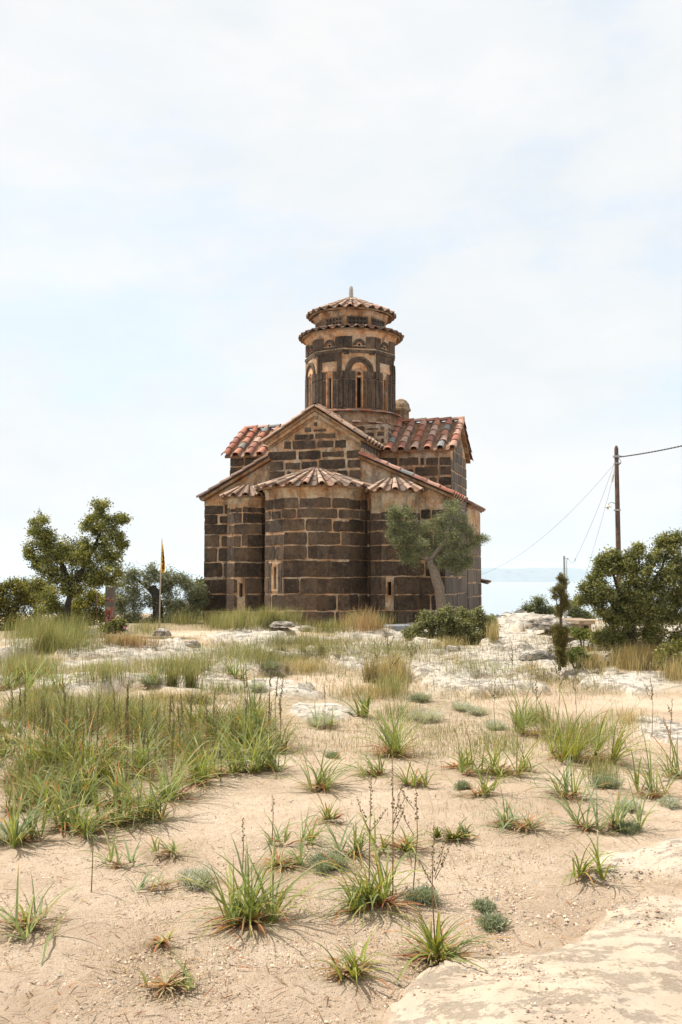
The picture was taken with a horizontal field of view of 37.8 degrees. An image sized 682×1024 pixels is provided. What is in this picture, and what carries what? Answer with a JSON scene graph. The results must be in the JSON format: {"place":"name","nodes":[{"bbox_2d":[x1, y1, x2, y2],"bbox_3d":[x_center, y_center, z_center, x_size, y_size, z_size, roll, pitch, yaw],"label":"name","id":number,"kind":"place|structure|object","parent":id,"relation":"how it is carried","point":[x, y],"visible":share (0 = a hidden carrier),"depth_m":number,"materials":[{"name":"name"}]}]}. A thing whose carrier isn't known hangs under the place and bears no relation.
{"place":"outdoors","nodes":[
{"label":"outdoors","id":0,"kind":"place"},
{"bbox_2d":[0,580,679,618],"bbox_3d":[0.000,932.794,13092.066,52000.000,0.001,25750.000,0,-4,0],"label":"sea","id":1,"kind":"structure","parent":0,"point":[499,598],"depth_m":4578.18,"materials":[{"name":"liquid"}]},
{"bbox_2d":[0,610,681,1023],"bbox_3d":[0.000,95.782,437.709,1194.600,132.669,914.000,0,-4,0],"label":"ground","id":2,"kind":"structure","parent":0,"point":[642,992],"depth_m":5.15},
{"bbox_2d":[0,575,44,630],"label":"broadleaf bush","id":3,"kind":"object","parent":2,"relation":"on","point":[17,588],"visible":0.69,"depth_m":23.84,"materials":[{"name":"green plant"}]},
{"bbox_2d":[13,574,64,625],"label":"broadleaf bush","id":4,"kind":"object","parent":2,"relation":"on","point":[36,582],"visible":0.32,"depth_m":24.31,"materials":[{"name":"green plant"}]},
{"bbox_2d":[0,710,78,774],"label":"asphodel clump","id":5,"kind":"object","parent":2,"relation":"on","point":[27,741],"visible":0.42,"depth_m":7.84,"materials":[{"name":"green plant"}]},
{"bbox_2d":[0,863,82,963],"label":"asphodel clump","id":6,"kind":"object","parent":2,"relation":"on","point":[27,922],"visible":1,"depth_m":4.41,"materials":[{"name":"green plant"}]},
{"bbox_2d":[0,778,85,849],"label":"asphodel clump","id":7,"kind":"object","parent":2,"relation":"on","point":[15,836],"visible":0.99,"depth_m":5.75,"materials":[{"name":"green plant"}]},
{"bbox_2d":[4,754,99,829],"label":"asphodel clump","id":8,"kind":"object","parent":2,"relation":"on","point":[59,789],"visible":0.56,"depth_m":6.49,"materials":[{"name":"green plant"}]},
{"bbox_2d":[8,647,96,695],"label":"asphodel clump","id":9,"kind":"object","parent":2,"relation":"on","point":[35,678],"visible":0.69,"depth_m":11.79,"materials":[{"name":"green plant"}]},
{"bbox_2d":[32,585,77,624],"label":"broadleaf bush","id":10,"kind":"object","parent":2,"relation":"on","point":[53,604],"visible":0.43,"depth_m":22.83,"materials":[{"name":"green plant"}]},
{"bbox_2d":[18,777,105,833],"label":"asphodel clump","id":11,"kind":"object","parent":2,"relation":"on","point":[60,824],"visible":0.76,"depth_m":6.04,"materials":[{"name":"green plant"}]},
{"bbox_2d":[20,496,133,623],"bbox_3d":[-5.836,1.220,22.168,2.504,3.113,1.486,0,-4,0],"label":"evergreen oak","id":12,"kind":"object","parent":2,"relation":"on","point":[53,558],"visible":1,"depth_m":21.88,"materials":[{"name":"green plant"}]},
{"bbox_2d":[0,706,154,776],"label":"asphodel clump","id":13,"kind":"object","parent":2,"relation":"on","point":[65,745],"visible":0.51,"depth_m":7.63,"materials":[{"name":"green plant"}]},
{"bbox_2d":[22,715,151,785],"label":"asphodel clump","id":14,"kind":"object","parent":2,"relation":"on","point":[88,759],"visible":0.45,"depth_m":7.30,"materials":[{"name":"green plant"}]},
{"bbox_2d":[71,583,116,624],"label":"broadleaf bush","id":15,"kind":"object","parent":2,"relation":"on","point":[79,605],"visible":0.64,"depth_m":25.30,"materials":[{"name":"green plant"}]},
{"bbox_2d":[54,774,138,844],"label":"asphodel clump","id":16,"kind":"object","parent":2,"relation":"on","point":[84,825],"visible":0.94,"depth_m":5.88,"materials":[{"name":"green plant"}]},
{"bbox_2d":[43,741,157,810],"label":"asphodel clump","id":17,"kind":"object","parent":2,"relation":"on","point":[118,791],"visible":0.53,"depth_m":6.69,"materials":[{"name":"green plant"}]},
{"bbox_2d":[105,587,115,628],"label":"painted pillar","id":18,"kind":"structure","parent":2,"relation":"on","point":[110,598],"depth_m":23.21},
{"bbox_2d":[96,615,129,633],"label":"shrub","id":19,"kind":"object","parent":2,"relation":"on","point":[120,623],"visible":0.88,"depth_m":22.61,"materials":[{"name":"green plant"}]},
{"bbox_2d":[77,821,170,871],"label":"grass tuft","id":20,"kind":"object","parent":2,"relation":"on","point":[117,863],"visible":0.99,"depth_m":5.33,"materials":[{"name":"green plant"}]},
{"bbox_2d":[68,759,186,833],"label":"asphodel clump","id":21,"kind":"object","parent":2,"relation":"on","point":[122,818],"visible":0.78,"depth_m":6.09,"materials":[{"name":"green plant"}]},
{"bbox_2d":[97,719,184,776],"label":"asphodel clump","id":22,"kind":"object","parent":2,"relation":"on","point":[140,758],"visible":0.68,"depth_m":7.53,"materials":[{"name":"green plant"}]},
{"bbox_2d":[86,764,204,824],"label":"asphodel clump","id":23,"kind":"object","parent":2,"relation":"on","point":[147,812],"visible":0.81,"depth_m":6.23,"materials":[{"name":"green plant"}]},
{"bbox_2d":[123,867,180,892],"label":"asphodel clump","id":24,"kind":"object","parent":2,"relation":"on","point":[142,885],"visible":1,"depth_m":4.95,"materials":[{"name":"green plant"}]},
{"bbox_2d":[104,560,213,623],"bbox_3d":[-4.936,2.303,26.885,3.027,2.144,1.252,0,-4,0],"label":"olive tree","id":25,"kind":"object","parent":2,"relation":"on","point":[195,597],"visible":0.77,"depth_m":26.80,"materials":[{"name":"green plant"}]},
{"bbox_2d":[141,928,184,952],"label":"asphodel clump","id":26,"kind":"object","parent":2,"relation":"on","point":[157,941],"visible":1,"depth_m":4.21,"materials":[{"name":"beige plant"}]},
{"bbox_2d":[97,733,229,803],"bbox_3d":[-1.149,1.716,6.866,0.950,0.483,1.040,-1,-4,14],"label":"asphodel clump","id":27,"kind":"object","parent":2,"relation":"on","point":[176,785],"visible":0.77,"depth_m":6.79,"materials":[{"name":"green plant"}]},
{"bbox_2d":[128,953,200,1001],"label":"asphodel clump","id":28,"kind":"object","parent":2,"relation":"on","point":[163,983],"visible":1,"depth_m":3.80,"materials":[{"name":"beige plant"}]},
{"bbox_2d":[0,666,330,817],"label":"asphodel thicket","id":29,"kind":"object","parent":2,"relation":"on","point":[199,729],"visible":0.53,"depth_m":8.58,"materials":[{"name":"green plant"}]},
{"bbox_2d":[142,832,198,859],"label":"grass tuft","id":30,"kind":"object","parent":2,"relation":"on","point":[174,848],"visible":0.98,"depth_m":5.47,"materials":[{"name":"green plant"}]},
{"bbox_2d":[161,664,182,686],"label":"grass tussock","id":31,"kind":"object","parent":2,"relation":"on","point":[171,680],"depth_m":12.57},
{"bbox_2d":[178,661,201,687],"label":"grass tussock","id":32,"kind":"object","parent":2,"relation":"on","point":[189,681],"depth_m":12.58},
{"bbox_2d":[165,861,224,892],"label":"woolly tuft","id":33,"kind":"object","parent":2,"relation":"on","point":[190,874],"visible":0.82,"depth_m":5.00,"materials":[{"name":"green plant"}]},
{"bbox_2d":[145,724,253,790],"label":"asphodel clump","id":34,"kind":"object","parent":2,"relation":"on","point":[198,768],"visible":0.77,"depth_m":7.25,"materials":[{"name":"green plant"}]},
{"bbox_2d":[156,719,270,775],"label":"asphodel clump","id":35,"kind":"object","parent":2,"relation":"on","point":[235,769],"visible":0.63,"depth_m":7.59,"materials":[{"name":"green plant"}]},
{"bbox_2d":[191,709,263,758],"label":"asphodel clump","id":36,"kind":"object","parent":2,"relation":"on","point":[228,739],"visible":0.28,"depth_m":8.43,"materials":[{"name":"green plant"}]},
{"bbox_2d":[211,647,261,679],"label":"asphodel clump","id":37,"kind":"object","parent":2,"relation":"on","point":[229,668],"visible":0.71,"depth_m":13.82,"materials":[{"name":"green plant"}]},
{"bbox_2d":[154,831,349,941],"bbox_3d":[-0.381,1.648,4.508,0.836,0.401,0.829,-3,-5,36],"label":"asphodel clump","id":38,"kind":"object","parent":2,"relation":"on","point":[247,911],"visible":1,"depth_m":4.48,"materials":[{"name":"green plant"}]},
{"bbox_2d":[186,676,321,744],"bbox_3d":[-0.852,1.742,9.049,1.231,0.703,1.347,2,-4,-26],"label":"asphodel clump","id":39,"kind":"object","parent":2,"relation":"on","point":[251,707],"visible":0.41,"depth_m":8.99,"materials":[{"name":"green plant"}]},
{"bbox_2d":[204,702,308,774],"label":"asphodel clump","id":40,"kind":"object","parent":2,"relation":"on","point":[256,767],"visible":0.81,"depth_m":7.75,"materials":[{"name":"green plant"}]},
{"bbox_2d":[201,694,315,753],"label":"asphodel clump","id":41,"kind":"object","parent":2,"relation":"on","point":[257,720],"visible":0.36,"depth_m":8.79,"materials":[{"name":"green plant"}]},
{"bbox_2d":[235,729,312,776],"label":"asphodel clump","id":42,"kind":"object","parent":2,"relation":"on","point":[272,764],"visible":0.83,"depth_m":7.79,"materials":[{"name":"green plant"}]},
{"bbox_2d":[255,813,299,849],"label":"asphodel clump","id":43,"kind":"object","parent":2,"relation":"on","point":[286,836],"visible":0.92,"depth_m":5.68,"materials":[{"name":"green plant"}]},
{"bbox_2d":[256,827,319,873],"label":"asphodel clump","id":44,"kind":"object","parent":2,"relation":"on","point":[280,860],"visible":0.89,"depth_m":5.28,"materials":[{"name":"green plant"}]},
{"bbox_2d":[277,799,337,851],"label":"asphodel clump","id":45,"kind":"object","parent":2,"relation":"on","point":[311,832],"visible":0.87,"depth_m":5.69,"materials":[{"name":"green plant"}]},
{"bbox_2d":[259,740,368,791],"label":"asphodel clump","id":46,"kind":"object","parent":2,"relation":"on","point":[327,781],"visible":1,"depth_m":7.09,"materials":[{"name":"green plant"}]},
{"bbox_2d":[0,603,629,803],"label":"tall grass","id":47,"kind":"structure","parent":2,"relation":"on","point":[54,638],"depth_m":14.26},
{"bbox_2d":[299,709,342,727],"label":"woolly tuft","id":48,"kind":"object","parent":2,"relation":"on","point":[312,721],"visible":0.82,"depth_m":10.00,"materials":[{"name":"green plant"}]},
{"bbox_2d":[301,791,349,824],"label":"asphodel clump","id":49,"kind":"object","parent":2,"relation":"on","point":[327,810],"visible":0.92,"depth_m":6.17,"materials":[{"name":"green plant"}]},
{"bbox_2d":[302,847,358,874],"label":"woolly tuft","id":50,"kind":"object","parent":2,"relation":"on","point":[322,867],"visible":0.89,"depth_m":5.22,"materials":[{"name":"green plant"}]},
{"bbox_2d":[0,761,681,1023],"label":"soil clods","id":51,"kind":"object","parent":2,"relation":"on","point":[393,982],"visible":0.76,"depth_m":4.22,"materials":[{"name":"soil"}]},
{"bbox_2d":[0,786,681,1023],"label":"pebbles","id":52,"kind":"object","parent":2,"relation":"on","point":[398,983],"visible":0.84,"depth_m":4.24,"materials":[{"name":"stone"}]},
{"bbox_2d":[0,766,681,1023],"bbox_3d":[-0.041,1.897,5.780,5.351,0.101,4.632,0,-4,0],"label":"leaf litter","id":53,"kind":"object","parent":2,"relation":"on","point":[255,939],"visible":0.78,"depth_m":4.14,"materials":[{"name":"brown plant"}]},
{"bbox_2d":[8,626,677,1011],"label":"fine weeds","id":54,"kind":"object","parent":2,"relation":"on","point":[436,734],"visible":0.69,"depth_m":11.14,"materials":[{"name":"beige plant"}]},
{"bbox_2d":[196,286,490,627],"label":"byzantine church","id":55,"kind":"structure","parent":2,"relation":"on","point":[294,510],"depth_m":26.52,"materials":[{"name":"stone"}]},
{"bbox_2d":[316,864,381,924],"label":"asphodel clump","id":56,"kind":"object","parent":2,"relation":"on","point":[354,907],"visible":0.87,"depth_m":4.62,"materials":[{"name":"green plant"}]},
{"bbox_2d":[290,794,414,864],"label":"asphodel clump","id":57,"kind":"object","parent":2,"relation":"on","point":[354,849],"visible":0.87,"depth_m":5.46,"materials":[{"name":"green plant"}]},
{"bbox_2d":[309,923,404,989],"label":"asphodel clump","id":58,"kind":"object","parent":2,"relation":"on","point":[351,968],"visible":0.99,"depth_m":3.89,"materials":[{"name":"green plant"}]},
{"bbox_2d":[332,683,386,717],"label":"clump","id":59,"kind":"object","parent":2,"relation":"on","point":[362,707],"visible":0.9,"depth_m":10.58,"materials":[{"name":"green plant"}]},
{"bbox_2d":[357,650,382,683],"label":"grass tussock","id":60,"kind":"object","parent":2,"relation":"on","point":[370,670],"depth_m":13.54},
{"bbox_2d":[302,839,439,928],"bbox_3d":[0.203,1.679,4.749,0.800,0.357,0.684,2,-4,-23],"label":"asphodel clump","id":61,"kind":"object","parent":2,"relation":"on","point":[374,892],"visible":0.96,"depth_m":4.68,"materials":[{"name":"green plant"}]},
{"bbox_2d":[331,744,416,779],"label":"asphodel clump","id":62,"kind":"object","parent":2,"relation":"on","point":[377,768],"visible":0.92,"depth_m":7.61,"materials":[{"name":"green plant"}]},
{"bbox_2d":[338,810,442,866],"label":"asphodel clump","id":63,"kind":"object","parent":2,"relation":"on","point":[406,845],"visible":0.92,"depth_m":5.51,"materials":[{"name":"green plant"}]},
{"bbox_2d":[324,690,464,758],"bbox_3d":[0.525,1.809,8.572,1.271,0.552,1.334,-3,-5,38],"label":"asphodel clump","id":64,"kind":"object","parent":2,"relation":"on","point":[394,743],"visible":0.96,"depth_m":8.53,"materials":[{"name":"green plant"}]},
{"bbox_2d":[390,756,404,897],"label":"seed stalk","id":65,"kind":"object","parent":2,"relation":"on","point":[393,799],"visible":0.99,"depth_m":4.77,"materials":[{"name":"brown plant"}]},
{"bbox_2d":[377,757,442,785],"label":"asphodel clump","id":66,"kind":"object","parent":2,"relation":"on","point":[406,781],"visible":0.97,"depth_m":7.24,"materials":[{"name":"green plant"}]},
{"bbox_2d":[397,882,446,909],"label":"woolly tuft","id":67,"kind":"object","parent":2,"relation":"on","point":[423,893],"visible":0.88,"depth_m":4.73,"materials":[{"name":"green plant"}]},
{"bbox_2d":[408,706,448,722],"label":"woolly tuft","id":68,"kind":"object","parent":2,"relation":"on","point":[432,717],"visible":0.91,"depth_m":10.37,"materials":[{"name":"green plant"}]},
{"bbox_2d":[381,495,490,624],"bbox_3d":[2.305,1.213,24.374,2.740,3.293,1.290,0,-4,0],"label":"olive tree","id":69,"kind":"object","parent":2,"relation":"on","point":[454,564],"visible":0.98,"depth_m":24.23,"materials":[{"name":"green plant"}]},
{"bbox_2d":[422,822,451,943],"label":"seed stalk","id":70,"kind":"object","parent":2,"relation":"on","point":[433,852],"visible":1,"depth_m":4.11,"materials":[{"name":"brown plant"}]},
{"bbox_2d":[375,893,517,983],"bbox_3d":[0.414,1.691,4.005,0.616,0.274,0.612,0,-4,0],"label":"asphodel clump","id":71,"kind":"object","parent":2,"relation":"on","point":[438,951],"visible":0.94,"depth_m":4.04,"materials":[{"name":"green plant"}]},
{"bbox_2d":[422,818,478,843],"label":"rosette weed","id":72,"kind":"object","parent":2,"relation":"on","point":[459,834],"visible":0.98,"depth_m":5.74,"materials":[{"name":"green plant"}]},
{"bbox_2d":[401,602,500,644],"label":"leafy shrub","id":73,"kind":"object","parent":2,"relation":"on","point":[450,621],"visible":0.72,"depth_m":19.29,"materials":[{"name":"green plant"}]},
{"bbox_2d":[432,737,489,768],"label":"asphodel clump","id":74,"kind":"object","parent":2,"relation":"on","point":[462,761],"visible":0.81,"depth_m":7.95,"materials":[{"name":"green plant"}]},
{"bbox_2d":[430,763,520,796],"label":"asphodel clump","id":75,"kind":"object","parent":2,"relation":"on","point":[483,786],"visible":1,"depth_m":6.95,"materials":[{"name":"green plant"}]},
{"bbox_2d":[467,895,499,914],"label":"woolly tuft","id":76,"kind":"object","parent":2,"relation":"on","point":[483,905],"visible":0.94,"depth_m":4.64,"materials":[{"name":"green plant"}]},
{"bbox_2d":[453,723,515,777],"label":"asphodel clump","id":77,"kind":"object","parent":2,"relation":"on","point":[461,770],"visible":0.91,"depth_m":7.72,"materials":[{"name":"green plant"}]},
{"bbox_2d":[470,909,511,935],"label":"woolly tuft","id":78,"kind":"object","parent":2,"relation":"on","point":[490,921],"visible":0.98,"depth_m":4.42,"materials":[{"name":"green plant"}]},
{"bbox_2d":[457,704,568,786],"bbox_3d":[1.262,1.737,7.629,1.007,0.577,0.865,0,-4,0],"label":"asphodel clump","id":79,"kind":"object","parent":2,"relation":"on","point":[493,765],"visible":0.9,"depth_m":7.63,"materials":[{"name":"green plant"}]},
{"bbox_2d":[474,668,560,737],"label":"asphodel clump","id":80,"kind":"object","parent":2,"relation":"on","point":[520,721],"visible":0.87,"depth_m":9.63,"materials":[{"name":"green plant"}]},
{"bbox_2d":[473,797,563,833],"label":"asphodel clump","id":81,"kind":"object","parent":2,"relation":"on","point":[523,824],"visible":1,"depth_m":6.00,"materials":[{"name":"green plant"}]},
{"bbox_2d":[517,649,555,659],"bbox_3d":[3.057,2.218,15.535,0.616,0.142,0.511,0,-4,0],"label":"limestone boulder","id":82,"kind":"object","parent":2,"relation":"on","point":[541,654],"visible":0.94,"depth_m":15.34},
{"bbox_2d":[526,594,549,613],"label":"coastal bush","id":83,"kind":"object","parent":2,"relation":"on","point":[539,602],"visible":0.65,"depth_m":33.74,"materials":[{"name":"green plant"}]},
{"bbox_2d":[524,614,572,629],"bbox_3d":[4.171,2.204,20.028,0.963,0.301,0.795,0,-4,0],"label":"limestone boulder","id":84,"kind":"object","parent":2,"relation":"on","point":[542,622],"visible":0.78,"depth_m":19.77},
{"bbox_2d":[546,572,572,670],"bbox_3d":[2.972,1.472,13.533,0.355,1.354,0.307,1,-4,-21],"label":"young cypress","id":85,"kind":"object","parent":2,"relation":"on","point":[560,631],"visible":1,"depth_m":13.50,"materials":[{"name":"green plant"}]},
{"bbox_2d":[514,741,606,805],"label":"asphodel clump","id":86,"kind":"object","parent":2,"relation":"on","point":[566,792],"visible":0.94,"depth_m":6.96,"materials":[{"name":"green plant"}]},
{"bbox_2d":[456,869,680,975],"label":"gravel","id":87,"kind":"structure","parent":2,"relation":"on","point":[548,916],"depth_m":4.49,"materials":[{"name":"gravel"}]},
{"bbox_2d":[518,716,619,762],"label":"asphodel clump","id":88,"kind":"object","parent":2,"relation":"on","point":[556,750],"visible":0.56,"depth_m":8.44,"materials":[{"name":"green plant"}]},
{"bbox_2d":[562,618,594,639],"bbox_3d":[4.785,2.515,20.430,0.571,0.626,1.220,0,-4,0],"label":"stone cistern","id":89,"kind":"object","parent":2,"relation":"on","point":[586,623],"visible":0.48,"depth_m":19.91,"materials":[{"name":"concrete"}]},
{"bbox_2d":[566,644,594,669],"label":"shrub","id":90,"kind":"object","parent":2,"relation":"on","point":[579,651],"visible":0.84,"depth_m":14.04,"materials":[{"name":"green plant"}]},
{"bbox_2d":[569,623,599,651],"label":"shrub","id":91,"kind":"object","parent":2,"relation":"on","point":[582,633],"visible":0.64,"depth_m":16.86,"materials":[{"name":"green plant"}]},
{"bbox_2d":[533,770,640,833],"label":"asphodel clump","id":92,"kind":"object","parent":2,"relation":"on","point":[585,825],"visible":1,"depth_m":6.12,"materials":[{"name":"green plant"}]},
{"bbox_2d":[518,682,678,766],"bbox_3d":[2.067,1.752,8.344,1.573,0.671,1.560,0,-4,0],"label":"asphodel clump","id":93,"kind":"object","parent":2,"relation":"on","point":[564,753],"visible":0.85,"depth_m":8.23,"materials":[{"name":"green plant"}]},
{"bbox_2d":[557,828,648,886],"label":"asphodel clump","id":94,"kind":"object","parent":2,"relation":"on","point":[584,869],"visible":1,"depth_m":5.05,"materials":[{"name":"green plant"}]},
{"bbox_2d":[586,772,624,790],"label":"woolly tuft","id":95,"kind":"object","parent":2,"relation":"on","point":[609,781],"visible":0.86,"depth_m":7.28,"materials":[{"name":"green plant"}]},
{"bbox_2d":[604,446,622,624],"bbox_3d":[6.581,0.684,24.006,0.458,4.597,0.190,0,-4,0],"label":"utility pole","id":96,"kind":"object","parent":2,"relation":"on","point":[616,457],"visible":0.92,"depth_m":24.03,"materials":[{"name":"brown wood"}]},
{"bbox_2d":[578,775,667,830],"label":"asphodel clump","id":97,"kind":"object","parent":2,"relation":"on","point":[624,813],"visible":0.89,"depth_m":6.15,"materials":[{"name":"green plant"}]},
{"bbox_2d":[570,528,681,654],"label":"mastic bush","id":98,"kind":"object","parent":2,"relation":"on","point":[629,608],"visible":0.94,"depth_m":15.36,"materials":[{"name":"green plant"}]},
{"bbox_2d":[607,819,645,835],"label":"woolly tuft","id":99,"kind":"object","parent":2,"relation":"on","point":[631,827],"visible":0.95,"depth_m":6.06,"materials":[{"name":"green plant"}]},
{"bbox_2d":[585,724,681,801],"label":"asphodel clump","id":100,"kind":"object","parent":2,"relation":"on","point":[652,788],"visible":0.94,"depth_m":7.08,"materials":[{"name":"green plant"}]},
{"bbox_2d":[623,719,681,781],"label":"asphodel clump","id":101,"kind":"object","parent":2,"relation":"on","point":[677,770],"visible":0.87,"depth_m":7.65,"materials":[{"name":"green plant"}]},
{"bbox_2d":[650,635,681,670],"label":"shrub","id":102,"kind":"object","parent":2,"relation":"on","point":[660,653],"visible":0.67,"depth_m":13.36,"materials":[{"name":"green plant"}]},
{"bbox_2d":[0,0,681,579],"label":"sky","id":103,"kind":"structure","parent":0,"point":[183,182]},
{"bbox_2d":[87,601,679,655],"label":"rusty grass","id":104,"kind":"structure","parent":0,"point":[365,625],"depth_m":20.37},
{"bbox_2d":[102,604,681,731],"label":"dry grass","id":105,"kind":"structure","parent":0,"point":[638,658],"depth_m":13.87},
{"bbox_2d":[481,567,625,581],"bbox_3d":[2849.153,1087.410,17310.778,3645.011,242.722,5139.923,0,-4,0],"label":"island","id":106,"kind":"structure","parent":0,"point":[529,575],"depth_m":15663.14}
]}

